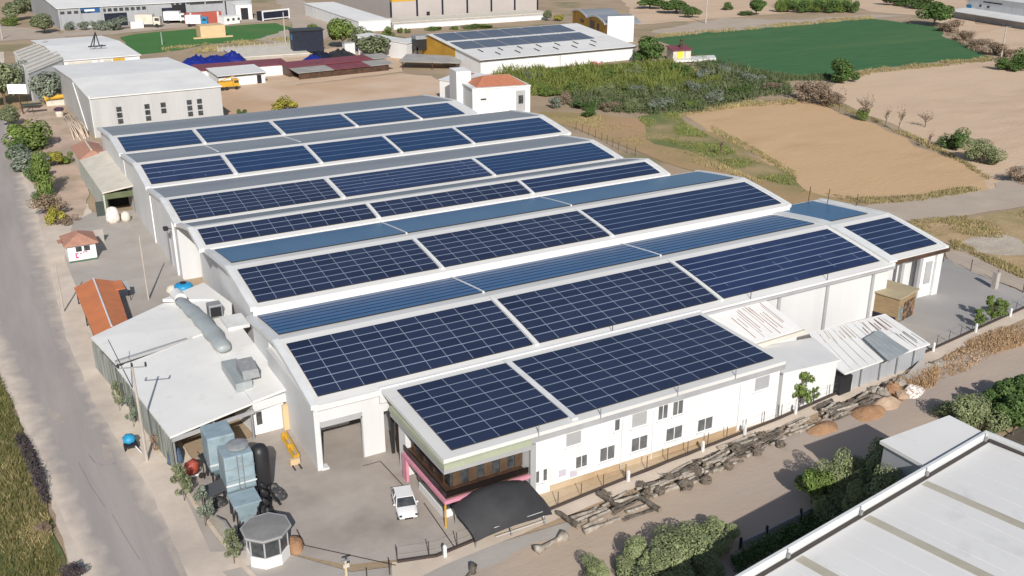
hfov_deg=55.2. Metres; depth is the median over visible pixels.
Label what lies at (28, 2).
tree
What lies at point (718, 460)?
log
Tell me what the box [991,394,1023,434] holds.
tree
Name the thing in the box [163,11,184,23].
box truck
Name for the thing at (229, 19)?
caravan
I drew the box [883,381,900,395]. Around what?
boulder
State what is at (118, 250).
factory yard
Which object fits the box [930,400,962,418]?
tree
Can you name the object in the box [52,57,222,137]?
grey warehouse
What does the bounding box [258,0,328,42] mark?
lane
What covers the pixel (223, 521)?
scrap bar
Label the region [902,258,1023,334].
side yard
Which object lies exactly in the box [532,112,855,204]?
dry ground
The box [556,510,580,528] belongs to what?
billet
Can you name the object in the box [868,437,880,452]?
shrub
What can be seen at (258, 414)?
window
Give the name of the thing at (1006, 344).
dry brush
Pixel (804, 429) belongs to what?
log
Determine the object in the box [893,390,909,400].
boulder
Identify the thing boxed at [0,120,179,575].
road
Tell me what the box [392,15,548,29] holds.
boundary wall
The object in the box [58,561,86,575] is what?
shrub
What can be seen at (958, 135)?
shrub
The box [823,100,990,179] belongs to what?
field margin grass
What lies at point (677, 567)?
shrub
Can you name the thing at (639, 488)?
log
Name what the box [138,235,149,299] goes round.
power pole
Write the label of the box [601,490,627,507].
log
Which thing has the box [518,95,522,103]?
window
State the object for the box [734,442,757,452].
log
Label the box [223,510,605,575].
gate apron
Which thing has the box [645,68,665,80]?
shrub
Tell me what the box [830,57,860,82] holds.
tree
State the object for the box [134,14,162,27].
box truck
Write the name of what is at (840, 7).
shrub
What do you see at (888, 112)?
tree
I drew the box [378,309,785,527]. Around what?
office building
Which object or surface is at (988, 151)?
shrub
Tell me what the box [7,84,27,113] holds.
signboard
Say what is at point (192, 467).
mixer
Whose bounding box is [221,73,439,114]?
sand yard ground
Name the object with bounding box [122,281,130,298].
parasol awning
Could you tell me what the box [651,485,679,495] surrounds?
log
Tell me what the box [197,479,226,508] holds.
tin canopy
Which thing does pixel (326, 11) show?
white gable shed
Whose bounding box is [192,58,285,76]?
burgundy shed
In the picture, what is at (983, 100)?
field
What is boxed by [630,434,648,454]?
window
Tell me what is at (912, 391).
mound
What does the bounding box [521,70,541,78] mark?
shrub
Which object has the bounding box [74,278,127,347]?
carport
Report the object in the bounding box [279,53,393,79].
open barn
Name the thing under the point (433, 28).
shrub
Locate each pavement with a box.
[86,332,255,575]
[392,309,1023,575]
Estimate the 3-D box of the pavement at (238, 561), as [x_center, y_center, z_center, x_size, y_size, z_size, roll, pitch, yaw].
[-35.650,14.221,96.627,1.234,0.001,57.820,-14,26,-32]
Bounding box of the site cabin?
[288,27,323,51]
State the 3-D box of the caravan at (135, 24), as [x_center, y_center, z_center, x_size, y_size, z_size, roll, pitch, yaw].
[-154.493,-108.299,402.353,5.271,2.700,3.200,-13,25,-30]
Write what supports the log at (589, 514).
on the log
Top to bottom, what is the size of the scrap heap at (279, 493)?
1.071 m
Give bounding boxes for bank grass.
[160,35,289,51]
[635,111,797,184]
[907,209,1023,238]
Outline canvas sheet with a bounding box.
[675,55,715,62]
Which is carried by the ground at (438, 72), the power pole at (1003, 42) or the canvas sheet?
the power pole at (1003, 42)
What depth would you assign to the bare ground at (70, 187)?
204.51 m
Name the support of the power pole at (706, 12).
on the field at (726, 23)
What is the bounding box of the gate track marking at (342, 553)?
[296,529,395,565]
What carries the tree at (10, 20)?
on the yard ground at (9, 33)
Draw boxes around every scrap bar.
[215,515,229,528]
[266,488,280,504]
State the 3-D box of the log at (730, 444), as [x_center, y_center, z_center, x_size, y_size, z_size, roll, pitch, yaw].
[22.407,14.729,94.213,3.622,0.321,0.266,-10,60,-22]
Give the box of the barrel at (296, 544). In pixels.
[288,536,303,555]
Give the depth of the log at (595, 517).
82.59 m
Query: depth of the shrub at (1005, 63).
301.07 m
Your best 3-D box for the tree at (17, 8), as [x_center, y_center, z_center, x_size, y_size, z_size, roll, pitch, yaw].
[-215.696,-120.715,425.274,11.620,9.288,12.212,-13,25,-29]
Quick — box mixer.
[184,458,203,478]
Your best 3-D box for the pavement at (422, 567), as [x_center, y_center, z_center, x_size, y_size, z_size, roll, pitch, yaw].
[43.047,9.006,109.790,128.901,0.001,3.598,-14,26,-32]
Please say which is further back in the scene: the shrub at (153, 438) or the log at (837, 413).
the log at (837, 413)
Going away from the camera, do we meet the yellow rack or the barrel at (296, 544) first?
the barrel at (296, 544)
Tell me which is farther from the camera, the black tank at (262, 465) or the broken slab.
the broken slab
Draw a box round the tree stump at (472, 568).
[466,562,476,575]
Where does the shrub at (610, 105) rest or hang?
on the ground at (438, 72)
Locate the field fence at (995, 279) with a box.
[943,252,1023,292]
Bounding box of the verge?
[0,387,65,575]
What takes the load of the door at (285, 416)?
in the lean to shed
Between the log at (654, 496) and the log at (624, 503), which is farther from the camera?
the log at (654, 496)
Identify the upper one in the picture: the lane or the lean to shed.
the lane
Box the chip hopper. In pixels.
[227,487,260,530]
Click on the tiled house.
(482, 94)
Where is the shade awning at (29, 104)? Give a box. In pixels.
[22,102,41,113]
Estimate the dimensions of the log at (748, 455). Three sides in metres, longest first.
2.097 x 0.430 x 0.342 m
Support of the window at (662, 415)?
in the office building at (553, 417)
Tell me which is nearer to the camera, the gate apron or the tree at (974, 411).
the gate apron
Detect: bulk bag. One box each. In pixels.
[105,206,120,223]
[121,211,130,221]
[165,285,173,293]
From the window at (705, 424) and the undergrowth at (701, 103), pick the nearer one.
the window at (705, 424)
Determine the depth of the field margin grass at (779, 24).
408.87 m
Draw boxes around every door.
[95,200,108,216]
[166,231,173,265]
[241,8,248,19]
[257,75,261,82]
[281,404,289,429]
[677,51,682,58]
[902,297,914,319]
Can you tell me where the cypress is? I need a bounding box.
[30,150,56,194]
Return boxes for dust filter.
[200,420,234,481]
[217,438,256,513]
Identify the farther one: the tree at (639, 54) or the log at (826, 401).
the tree at (639, 54)
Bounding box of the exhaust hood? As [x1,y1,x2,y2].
[221,356,259,391]
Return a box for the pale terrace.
[388,9,544,25]
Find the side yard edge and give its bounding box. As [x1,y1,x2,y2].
[945,251,1023,290]
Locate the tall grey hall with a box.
[338,0,537,17]
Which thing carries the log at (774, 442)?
on the track
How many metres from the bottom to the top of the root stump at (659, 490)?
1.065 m
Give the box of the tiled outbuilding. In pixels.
[70,140,103,173]
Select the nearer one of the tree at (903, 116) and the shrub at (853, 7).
the tree at (903, 116)
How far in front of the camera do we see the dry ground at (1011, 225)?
156.73 m
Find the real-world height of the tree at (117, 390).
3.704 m
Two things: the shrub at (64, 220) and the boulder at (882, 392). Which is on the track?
the boulder at (882, 392)
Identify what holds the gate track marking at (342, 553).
on the factory yard at (344, 503)
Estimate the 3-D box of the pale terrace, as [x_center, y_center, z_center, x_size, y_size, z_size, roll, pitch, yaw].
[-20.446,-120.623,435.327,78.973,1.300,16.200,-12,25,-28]
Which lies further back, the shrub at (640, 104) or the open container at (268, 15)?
the open container at (268, 15)
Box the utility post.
[341,558,349,575]
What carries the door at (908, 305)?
in the timber kiosk at (894, 300)
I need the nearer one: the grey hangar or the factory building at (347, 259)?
the factory building at (347, 259)
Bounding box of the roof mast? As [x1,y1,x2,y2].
[88,32,105,47]
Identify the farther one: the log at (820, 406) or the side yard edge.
the side yard edge
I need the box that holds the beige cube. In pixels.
[193,23,232,38]
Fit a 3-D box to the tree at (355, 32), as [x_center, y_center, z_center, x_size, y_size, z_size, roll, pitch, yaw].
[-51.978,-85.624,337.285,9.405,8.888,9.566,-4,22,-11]
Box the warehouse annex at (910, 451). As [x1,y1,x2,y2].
[880,415,981,481]
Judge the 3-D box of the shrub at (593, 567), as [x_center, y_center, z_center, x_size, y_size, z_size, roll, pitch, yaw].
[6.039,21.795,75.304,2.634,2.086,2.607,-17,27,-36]
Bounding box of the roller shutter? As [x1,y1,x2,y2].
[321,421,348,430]
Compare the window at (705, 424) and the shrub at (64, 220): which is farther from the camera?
the shrub at (64, 220)
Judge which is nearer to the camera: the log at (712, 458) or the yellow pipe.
the log at (712, 458)
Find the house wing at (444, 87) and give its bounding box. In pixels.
[438,72,490,97]
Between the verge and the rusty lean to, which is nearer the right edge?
the rusty lean to
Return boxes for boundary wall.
[88,228,104,241]
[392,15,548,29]
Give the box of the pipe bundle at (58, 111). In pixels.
[53,107,88,140]
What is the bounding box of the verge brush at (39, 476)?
[14,431,50,505]
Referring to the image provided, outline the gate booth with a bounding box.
[240,512,290,569]
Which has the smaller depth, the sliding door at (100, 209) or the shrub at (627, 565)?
the shrub at (627, 565)
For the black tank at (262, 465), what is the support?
on the factory yard at (344, 503)
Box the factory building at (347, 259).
[97,95,949,470]
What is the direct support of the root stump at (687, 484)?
on the track
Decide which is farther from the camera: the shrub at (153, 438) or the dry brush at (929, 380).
the dry brush at (929, 380)
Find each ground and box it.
[0,0,1023,571]
[0,25,64,40]
[0,92,26,109]
[13,104,102,223]
[59,18,263,35]
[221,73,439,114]
[240,47,402,85]
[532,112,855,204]
[539,419,771,506]
[638,112,798,188]
[775,316,958,417]
[908,208,1023,270]
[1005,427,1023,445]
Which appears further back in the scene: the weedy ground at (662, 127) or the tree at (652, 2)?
the tree at (652, 2)
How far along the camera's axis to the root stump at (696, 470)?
88.88 m
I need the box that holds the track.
[463,324,1023,575]
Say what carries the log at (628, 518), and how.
on the track
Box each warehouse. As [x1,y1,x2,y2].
[31,36,140,64]
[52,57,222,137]
[736,430,1023,575]
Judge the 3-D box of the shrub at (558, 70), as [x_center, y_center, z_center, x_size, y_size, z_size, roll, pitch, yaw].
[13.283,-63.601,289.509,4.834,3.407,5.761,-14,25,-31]
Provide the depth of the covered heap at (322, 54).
320.65 m
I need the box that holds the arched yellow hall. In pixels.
[570,8,640,41]
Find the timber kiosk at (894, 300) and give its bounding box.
[872,280,919,321]
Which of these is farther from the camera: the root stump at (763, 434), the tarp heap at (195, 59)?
the tarp heap at (195, 59)
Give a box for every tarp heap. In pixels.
[182,54,207,66]
[206,55,231,62]
[223,50,245,61]
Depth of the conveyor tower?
321.85 m
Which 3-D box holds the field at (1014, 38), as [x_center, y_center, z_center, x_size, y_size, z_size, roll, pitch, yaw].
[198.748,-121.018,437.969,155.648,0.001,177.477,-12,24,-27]
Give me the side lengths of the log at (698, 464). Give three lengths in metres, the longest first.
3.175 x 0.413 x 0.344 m
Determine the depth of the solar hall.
315.38 m
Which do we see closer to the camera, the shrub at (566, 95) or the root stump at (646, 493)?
the root stump at (646, 493)
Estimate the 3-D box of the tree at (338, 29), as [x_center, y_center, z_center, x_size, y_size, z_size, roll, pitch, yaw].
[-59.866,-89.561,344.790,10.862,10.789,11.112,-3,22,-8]
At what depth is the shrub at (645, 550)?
75.76 m
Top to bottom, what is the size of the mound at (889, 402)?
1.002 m
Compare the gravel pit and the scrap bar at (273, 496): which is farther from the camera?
the gravel pit
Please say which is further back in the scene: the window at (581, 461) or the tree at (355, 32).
the tree at (355, 32)
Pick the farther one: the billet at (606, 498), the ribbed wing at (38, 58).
the ribbed wing at (38, 58)
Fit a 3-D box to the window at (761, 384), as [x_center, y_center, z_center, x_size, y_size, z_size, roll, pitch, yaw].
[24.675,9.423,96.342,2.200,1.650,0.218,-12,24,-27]
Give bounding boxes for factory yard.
[65,210,184,319]
[180,418,473,564]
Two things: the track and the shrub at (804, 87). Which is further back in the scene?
the shrub at (804, 87)
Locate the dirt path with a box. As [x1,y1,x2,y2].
[864,165,1023,220]
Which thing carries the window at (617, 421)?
in the office building at (553, 417)
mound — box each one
[806,420,837,435]
[850,404,885,421]
[872,396,900,409]
[903,384,924,398]
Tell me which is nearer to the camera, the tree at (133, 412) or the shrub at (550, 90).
the tree at (133, 412)
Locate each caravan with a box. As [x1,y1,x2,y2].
[128,21,143,28]
[218,14,239,24]
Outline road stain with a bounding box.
[48,407,63,422]
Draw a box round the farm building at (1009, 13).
[954,0,1023,28]
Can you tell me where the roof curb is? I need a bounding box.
[220,313,249,330]
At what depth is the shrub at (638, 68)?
294.35 m
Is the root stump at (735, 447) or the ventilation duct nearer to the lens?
the root stump at (735, 447)
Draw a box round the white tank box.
[342,41,354,53]
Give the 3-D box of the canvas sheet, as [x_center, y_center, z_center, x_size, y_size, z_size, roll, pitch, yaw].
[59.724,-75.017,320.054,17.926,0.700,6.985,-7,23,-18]
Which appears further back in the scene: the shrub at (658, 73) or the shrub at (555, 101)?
the shrub at (658, 73)
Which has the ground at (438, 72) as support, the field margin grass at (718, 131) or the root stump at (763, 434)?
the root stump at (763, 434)
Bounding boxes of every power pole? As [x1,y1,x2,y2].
[54,262,64,311]
[108,340,132,387]
[117,362,148,461]
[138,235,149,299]
[283,12,285,41]
[705,0,707,22]
[1000,26,1011,56]
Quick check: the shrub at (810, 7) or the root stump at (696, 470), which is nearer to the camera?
the root stump at (696, 470)
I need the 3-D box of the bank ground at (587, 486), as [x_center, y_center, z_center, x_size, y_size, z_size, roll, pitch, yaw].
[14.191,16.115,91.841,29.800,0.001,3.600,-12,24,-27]
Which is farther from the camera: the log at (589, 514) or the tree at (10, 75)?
the tree at (10, 75)
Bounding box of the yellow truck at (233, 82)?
[217,76,239,90]
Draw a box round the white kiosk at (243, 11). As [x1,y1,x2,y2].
[233,3,252,19]
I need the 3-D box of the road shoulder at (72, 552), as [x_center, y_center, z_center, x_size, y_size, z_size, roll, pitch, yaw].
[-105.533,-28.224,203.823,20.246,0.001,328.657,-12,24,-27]
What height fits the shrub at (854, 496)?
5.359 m
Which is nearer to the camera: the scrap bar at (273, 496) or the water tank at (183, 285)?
the scrap bar at (273, 496)
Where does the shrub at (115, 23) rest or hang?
on the yard ground at (99, 31)
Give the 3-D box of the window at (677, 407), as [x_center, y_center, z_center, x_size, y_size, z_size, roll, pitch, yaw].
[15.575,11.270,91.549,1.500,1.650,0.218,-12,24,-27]
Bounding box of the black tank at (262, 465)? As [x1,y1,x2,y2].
[251,443,271,512]
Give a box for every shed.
[78,151,135,216]
[91,282,289,467]
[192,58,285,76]
[206,64,265,84]
[304,2,390,31]
[357,32,411,58]
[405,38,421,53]
[809,314,929,395]
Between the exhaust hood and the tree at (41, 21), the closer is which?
the exhaust hood
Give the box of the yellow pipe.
[43,94,64,105]
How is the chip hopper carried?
on the factory yard at (344, 503)
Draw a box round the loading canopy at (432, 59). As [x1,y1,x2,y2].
[400,54,460,69]
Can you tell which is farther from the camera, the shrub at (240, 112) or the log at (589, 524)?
the shrub at (240, 112)
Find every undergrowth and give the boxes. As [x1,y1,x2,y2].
[493,55,722,95]
[559,56,793,114]
[731,509,833,574]
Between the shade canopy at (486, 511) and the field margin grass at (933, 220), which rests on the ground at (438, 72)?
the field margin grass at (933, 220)
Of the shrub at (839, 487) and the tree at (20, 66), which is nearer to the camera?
the shrub at (839, 487)
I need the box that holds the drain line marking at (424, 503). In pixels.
[363,461,453,546]
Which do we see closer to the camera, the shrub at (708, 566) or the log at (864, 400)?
the shrub at (708, 566)
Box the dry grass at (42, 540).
[18,511,61,575]
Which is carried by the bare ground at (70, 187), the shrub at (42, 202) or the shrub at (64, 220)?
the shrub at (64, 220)
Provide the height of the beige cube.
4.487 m
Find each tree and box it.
[0,17,18,25]
[0,62,23,106]
[1,0,29,17]
[6,60,27,92]
[16,0,31,11]
[28,70,60,102]
[29,13,54,33]
[111,380,122,409]
[123,394,137,426]
[170,462,192,500]
[193,484,214,525]
[223,528,242,563]
[326,18,356,41]
[348,26,373,46]
[354,35,391,59]
[633,50,648,62]
[637,0,663,8]
[638,35,664,58]
[659,0,690,13]
[681,6,702,17]
[718,136,726,152]
[749,0,766,14]
[792,371,815,407]
[793,468,836,503]
[811,386,820,398]
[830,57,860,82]
[834,87,846,109]
[856,94,874,119]
[884,106,891,125]
[897,106,905,131]
[915,1,954,25]
[918,112,933,126]
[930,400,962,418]
[950,392,1011,433]
[974,308,986,324]
[981,380,1023,411]
[985,295,1004,321]
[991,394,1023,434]
[999,300,1010,316]
[1002,374,1023,387]
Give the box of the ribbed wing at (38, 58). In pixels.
[13,40,62,101]
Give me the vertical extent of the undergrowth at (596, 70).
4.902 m
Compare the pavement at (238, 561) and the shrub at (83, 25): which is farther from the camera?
the shrub at (83, 25)
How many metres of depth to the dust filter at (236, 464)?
82.89 m
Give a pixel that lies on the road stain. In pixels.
(54, 415)
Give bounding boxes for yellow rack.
[281,431,301,470]
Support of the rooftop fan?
on the lean to shed
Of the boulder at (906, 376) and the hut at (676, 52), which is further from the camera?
the hut at (676, 52)
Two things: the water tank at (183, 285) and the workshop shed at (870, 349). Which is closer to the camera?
the workshop shed at (870, 349)
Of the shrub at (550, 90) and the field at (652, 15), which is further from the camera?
the field at (652, 15)
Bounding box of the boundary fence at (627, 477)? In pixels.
[396,300,1023,562]
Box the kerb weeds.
[158,451,222,543]
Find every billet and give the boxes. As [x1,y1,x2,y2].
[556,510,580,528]
[597,491,620,505]
[637,495,661,511]
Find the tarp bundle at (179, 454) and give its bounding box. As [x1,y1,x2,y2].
[167,446,183,465]
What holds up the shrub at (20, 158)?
on the ground at (438, 72)
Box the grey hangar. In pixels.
[31,0,252,28]
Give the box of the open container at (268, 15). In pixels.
[256,8,289,20]
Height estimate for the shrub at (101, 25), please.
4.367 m
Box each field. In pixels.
[120,23,291,53]
[621,0,804,24]
[651,14,899,34]
[657,19,988,75]
[685,100,987,199]
[830,62,1023,188]
[849,0,1023,53]
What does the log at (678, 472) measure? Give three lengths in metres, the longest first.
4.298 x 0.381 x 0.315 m
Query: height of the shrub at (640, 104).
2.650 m
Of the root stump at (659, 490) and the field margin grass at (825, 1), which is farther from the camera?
the field margin grass at (825, 1)
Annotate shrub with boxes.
[0,105,20,123]
[1,118,52,150]
[5,136,26,157]
[7,144,49,171]
[23,157,46,181]
[25,193,67,219]
[30,189,54,207]
[32,520,51,535]
[43,205,65,224]
[47,151,62,165]
[57,151,73,163]
[57,213,78,225]
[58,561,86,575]
[63,21,74,30]
[76,21,89,29]
[89,20,98,29]
[95,20,107,30]
[106,16,127,30]
[150,433,158,449]
[236,109,246,113]
[270,95,297,109]
[381,26,395,36]
[424,26,441,30]
[462,23,492,28]
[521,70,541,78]
[538,85,559,96]
[543,10,551,17]
[548,96,561,108]
[551,67,564,77]
[554,14,563,20]
[559,91,572,104]
[566,80,584,90]
[572,100,596,109]
[577,64,590,71]
[580,552,609,575]
[581,106,596,116]
[593,82,618,94]
[597,68,618,76]
[598,101,621,110]
[614,542,649,575]
[623,64,644,74]
[624,98,644,109]
[624,534,668,574]
[628,85,647,91]
[633,533,694,575]
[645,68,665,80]
[648,97,675,108]
[651,523,713,566]
[655,85,676,94]
[667,519,733,561]
[670,63,690,75]
[675,99,699,107]
[683,80,708,91]
[687,542,725,575]
[695,68,715,79]
[703,89,722,103]
[706,515,740,542]
[717,63,739,76]
[722,2,733,9]
[728,84,753,94]
[737,10,754,14]
[738,71,766,83]
[763,82,783,89]
[774,1,791,11]
[786,0,808,12]
[794,80,832,99]
[803,1,820,11]
[805,85,845,105]
[811,491,848,524]
[813,0,838,12]
[814,458,849,504]
[832,447,871,491]
[834,1,845,12]
[841,479,865,511]
[842,0,859,12]
[849,437,885,479]
[856,108,870,120]
[861,463,904,499]
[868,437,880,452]
[882,0,913,5]
[906,0,933,9]
[935,127,971,148]
[938,19,964,31]
[955,30,977,40]
[958,138,1007,163]
[967,38,992,47]
[982,41,1010,55]
[994,56,1023,70]
[1003,49,1016,56]
[1006,166,1023,183]
[1009,47,1023,65]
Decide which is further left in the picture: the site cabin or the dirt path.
the site cabin
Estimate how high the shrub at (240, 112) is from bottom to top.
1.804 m
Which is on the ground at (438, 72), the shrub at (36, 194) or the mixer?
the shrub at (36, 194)
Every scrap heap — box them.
[209,496,228,508]
[230,529,243,541]
[257,506,277,514]
[267,483,287,501]
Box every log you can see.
[532,530,569,554]
[570,507,603,518]
[574,507,606,521]
[581,516,603,528]
[583,517,616,534]
[583,517,620,532]
[588,509,609,521]
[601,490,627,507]
[612,496,637,510]
[612,499,637,515]
[613,494,638,502]
[614,499,640,512]
[623,508,651,521]
[625,504,647,513]
[625,509,655,517]
[636,484,651,489]
[640,478,670,486]
[649,476,677,490]
[649,480,666,487]
[650,483,677,493]
[651,484,677,498]
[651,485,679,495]
[668,461,691,472]
[670,463,702,473]
[671,459,700,476]
[674,463,699,477]
[682,473,694,478]
[692,456,709,461]
[703,449,723,461]
[703,452,724,463]
[704,460,743,470]
[705,450,729,466]
[706,456,727,464]
[711,466,724,473]
[715,452,733,466]
[716,436,746,448]
[725,438,746,447]
[729,436,760,445]
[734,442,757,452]
[739,438,757,444]
[740,440,759,445]
[743,429,776,437]
[745,450,752,457]
[761,435,779,446]
[763,427,781,441]
[765,432,783,441]
[769,437,785,446]
[782,416,804,428]
[787,416,808,427]
[787,427,804,436]
[789,423,807,432]
[791,419,805,428]
[798,424,814,433]
[814,398,832,407]
[814,400,833,409]
[823,402,835,411]
[826,403,845,412]
[827,401,844,409]
[829,403,857,414]
[830,400,850,415]
[831,404,849,417]
[834,412,851,420]
[851,392,875,401]
[856,390,868,398]
[858,395,873,404]
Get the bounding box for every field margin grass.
[654,14,872,37]
[678,97,797,116]
[691,52,831,80]
[711,126,797,177]
[778,0,855,11]
[800,185,980,204]
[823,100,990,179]
[835,56,992,81]
[906,215,969,223]
[937,25,994,58]
[949,237,1023,277]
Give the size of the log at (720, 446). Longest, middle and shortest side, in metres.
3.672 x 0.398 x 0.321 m
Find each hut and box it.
[57,230,98,262]
[665,39,692,60]
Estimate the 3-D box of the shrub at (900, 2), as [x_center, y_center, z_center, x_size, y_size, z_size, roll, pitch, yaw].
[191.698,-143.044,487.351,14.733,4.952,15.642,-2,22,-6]
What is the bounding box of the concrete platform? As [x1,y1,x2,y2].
[223,45,309,59]
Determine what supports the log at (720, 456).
on the log
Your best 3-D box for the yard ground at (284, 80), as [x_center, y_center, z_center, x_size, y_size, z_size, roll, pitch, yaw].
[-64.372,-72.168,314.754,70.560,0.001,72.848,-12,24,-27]
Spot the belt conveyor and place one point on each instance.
(201, 457)
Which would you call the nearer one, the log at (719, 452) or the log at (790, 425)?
the log at (719, 452)
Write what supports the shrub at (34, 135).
on the bare ground at (70, 187)
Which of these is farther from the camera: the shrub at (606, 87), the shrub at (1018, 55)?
the shrub at (1018, 55)
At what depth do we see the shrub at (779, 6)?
458.01 m
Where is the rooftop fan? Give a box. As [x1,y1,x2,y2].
[206,300,222,317]
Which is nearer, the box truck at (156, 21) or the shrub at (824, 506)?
the shrub at (824, 506)
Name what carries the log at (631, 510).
on the ground at (438, 72)
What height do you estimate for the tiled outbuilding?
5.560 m
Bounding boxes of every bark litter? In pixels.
[589,434,781,509]
[786,400,859,433]
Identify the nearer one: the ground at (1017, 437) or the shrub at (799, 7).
the ground at (1017, 437)
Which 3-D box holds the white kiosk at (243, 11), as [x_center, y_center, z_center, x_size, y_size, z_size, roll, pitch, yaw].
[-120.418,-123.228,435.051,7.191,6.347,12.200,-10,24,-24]
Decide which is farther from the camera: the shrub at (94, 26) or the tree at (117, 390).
the shrub at (94, 26)
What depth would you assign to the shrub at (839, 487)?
83.75 m
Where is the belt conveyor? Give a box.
[197,451,220,479]
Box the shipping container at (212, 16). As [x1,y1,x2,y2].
[184,11,221,24]
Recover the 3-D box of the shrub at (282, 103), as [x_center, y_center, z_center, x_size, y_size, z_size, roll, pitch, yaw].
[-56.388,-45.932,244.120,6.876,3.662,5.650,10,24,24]
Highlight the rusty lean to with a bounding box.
[707,301,805,346]
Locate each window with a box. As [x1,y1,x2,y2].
[256,411,262,424]
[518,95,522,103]
[536,470,541,485]
[541,467,548,483]
[564,429,583,449]
[574,453,588,471]
[598,444,616,464]
[613,418,621,433]
[630,410,648,430]
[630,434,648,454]
[656,404,669,422]
[664,424,683,443]
[671,399,684,418]
[696,415,713,434]
[753,374,770,393]
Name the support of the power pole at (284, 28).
on the ground at (438, 72)
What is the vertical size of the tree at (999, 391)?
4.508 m
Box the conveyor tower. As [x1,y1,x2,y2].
[411,34,426,53]
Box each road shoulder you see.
[0,52,89,575]
[37,204,290,575]
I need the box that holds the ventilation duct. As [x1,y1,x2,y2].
[170,288,230,352]
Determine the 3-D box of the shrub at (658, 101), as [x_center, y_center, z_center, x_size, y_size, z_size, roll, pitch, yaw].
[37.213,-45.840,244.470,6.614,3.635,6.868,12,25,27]
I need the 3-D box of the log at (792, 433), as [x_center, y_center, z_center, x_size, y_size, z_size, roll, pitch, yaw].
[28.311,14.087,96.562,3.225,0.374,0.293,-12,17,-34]
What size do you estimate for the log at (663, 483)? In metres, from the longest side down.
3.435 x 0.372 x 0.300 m
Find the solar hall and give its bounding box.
[422,23,636,73]
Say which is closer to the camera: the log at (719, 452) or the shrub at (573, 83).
the log at (719, 452)
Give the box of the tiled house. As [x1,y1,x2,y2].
[449,67,530,113]
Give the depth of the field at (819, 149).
204.95 m
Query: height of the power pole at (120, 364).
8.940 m
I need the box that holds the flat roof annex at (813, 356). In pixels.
[762,337,839,414]
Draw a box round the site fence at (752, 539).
[739,506,814,548]
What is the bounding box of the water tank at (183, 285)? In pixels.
[174,281,192,290]
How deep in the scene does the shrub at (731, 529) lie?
79.75 m
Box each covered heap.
[303,55,321,59]
[306,51,330,57]
[329,48,354,57]
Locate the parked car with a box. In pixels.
[391,485,418,519]
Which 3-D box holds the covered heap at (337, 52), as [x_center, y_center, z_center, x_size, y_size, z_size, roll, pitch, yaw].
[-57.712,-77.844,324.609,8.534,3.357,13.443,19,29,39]
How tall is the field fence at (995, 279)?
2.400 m
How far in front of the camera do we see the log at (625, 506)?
83.97 m
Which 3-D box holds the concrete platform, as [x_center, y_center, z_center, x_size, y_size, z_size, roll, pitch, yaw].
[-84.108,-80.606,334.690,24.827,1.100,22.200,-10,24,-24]
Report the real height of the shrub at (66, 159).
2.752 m
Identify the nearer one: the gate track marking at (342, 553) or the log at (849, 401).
the gate track marking at (342, 553)
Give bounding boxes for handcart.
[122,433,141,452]
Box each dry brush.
[888,361,939,389]
[935,324,1023,380]
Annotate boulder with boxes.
[868,386,877,393]
[877,387,889,396]
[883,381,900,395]
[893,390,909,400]
[895,378,906,386]
[898,373,909,379]
[932,360,942,367]
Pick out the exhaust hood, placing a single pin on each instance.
(240, 374)
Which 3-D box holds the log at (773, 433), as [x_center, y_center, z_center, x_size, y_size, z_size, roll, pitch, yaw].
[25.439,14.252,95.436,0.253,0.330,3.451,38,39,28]
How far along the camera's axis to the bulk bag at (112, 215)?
158.63 m
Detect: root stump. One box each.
[601,489,612,496]
[636,480,647,486]
[640,484,650,498]
[654,485,668,495]
[661,472,673,479]
[678,479,693,491]
[685,465,701,476]
[698,471,711,484]
[720,456,734,470]
[730,444,744,452]
[749,446,765,455]
[755,430,766,438]
[776,439,786,447]
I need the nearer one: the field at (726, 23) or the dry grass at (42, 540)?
the dry grass at (42, 540)
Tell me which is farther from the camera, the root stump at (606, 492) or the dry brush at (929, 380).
the dry brush at (929, 380)
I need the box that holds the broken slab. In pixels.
[907,361,933,380]
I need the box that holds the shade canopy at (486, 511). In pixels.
[451,480,551,547]
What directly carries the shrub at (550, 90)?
on the ground at (438, 72)
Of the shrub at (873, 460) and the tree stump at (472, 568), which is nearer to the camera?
the tree stump at (472, 568)
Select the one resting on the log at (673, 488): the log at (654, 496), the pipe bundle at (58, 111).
the log at (654, 496)
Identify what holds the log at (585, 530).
on the log at (588, 532)
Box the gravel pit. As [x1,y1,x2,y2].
[955,235,1023,254]
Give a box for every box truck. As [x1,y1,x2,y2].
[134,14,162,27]
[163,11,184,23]
[185,14,208,26]
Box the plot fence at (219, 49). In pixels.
[217,41,289,51]
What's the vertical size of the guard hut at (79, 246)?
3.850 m
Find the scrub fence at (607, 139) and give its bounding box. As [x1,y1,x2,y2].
[576,124,639,155]
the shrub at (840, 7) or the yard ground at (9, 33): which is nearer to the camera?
the yard ground at (9, 33)
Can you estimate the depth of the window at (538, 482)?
85.70 m

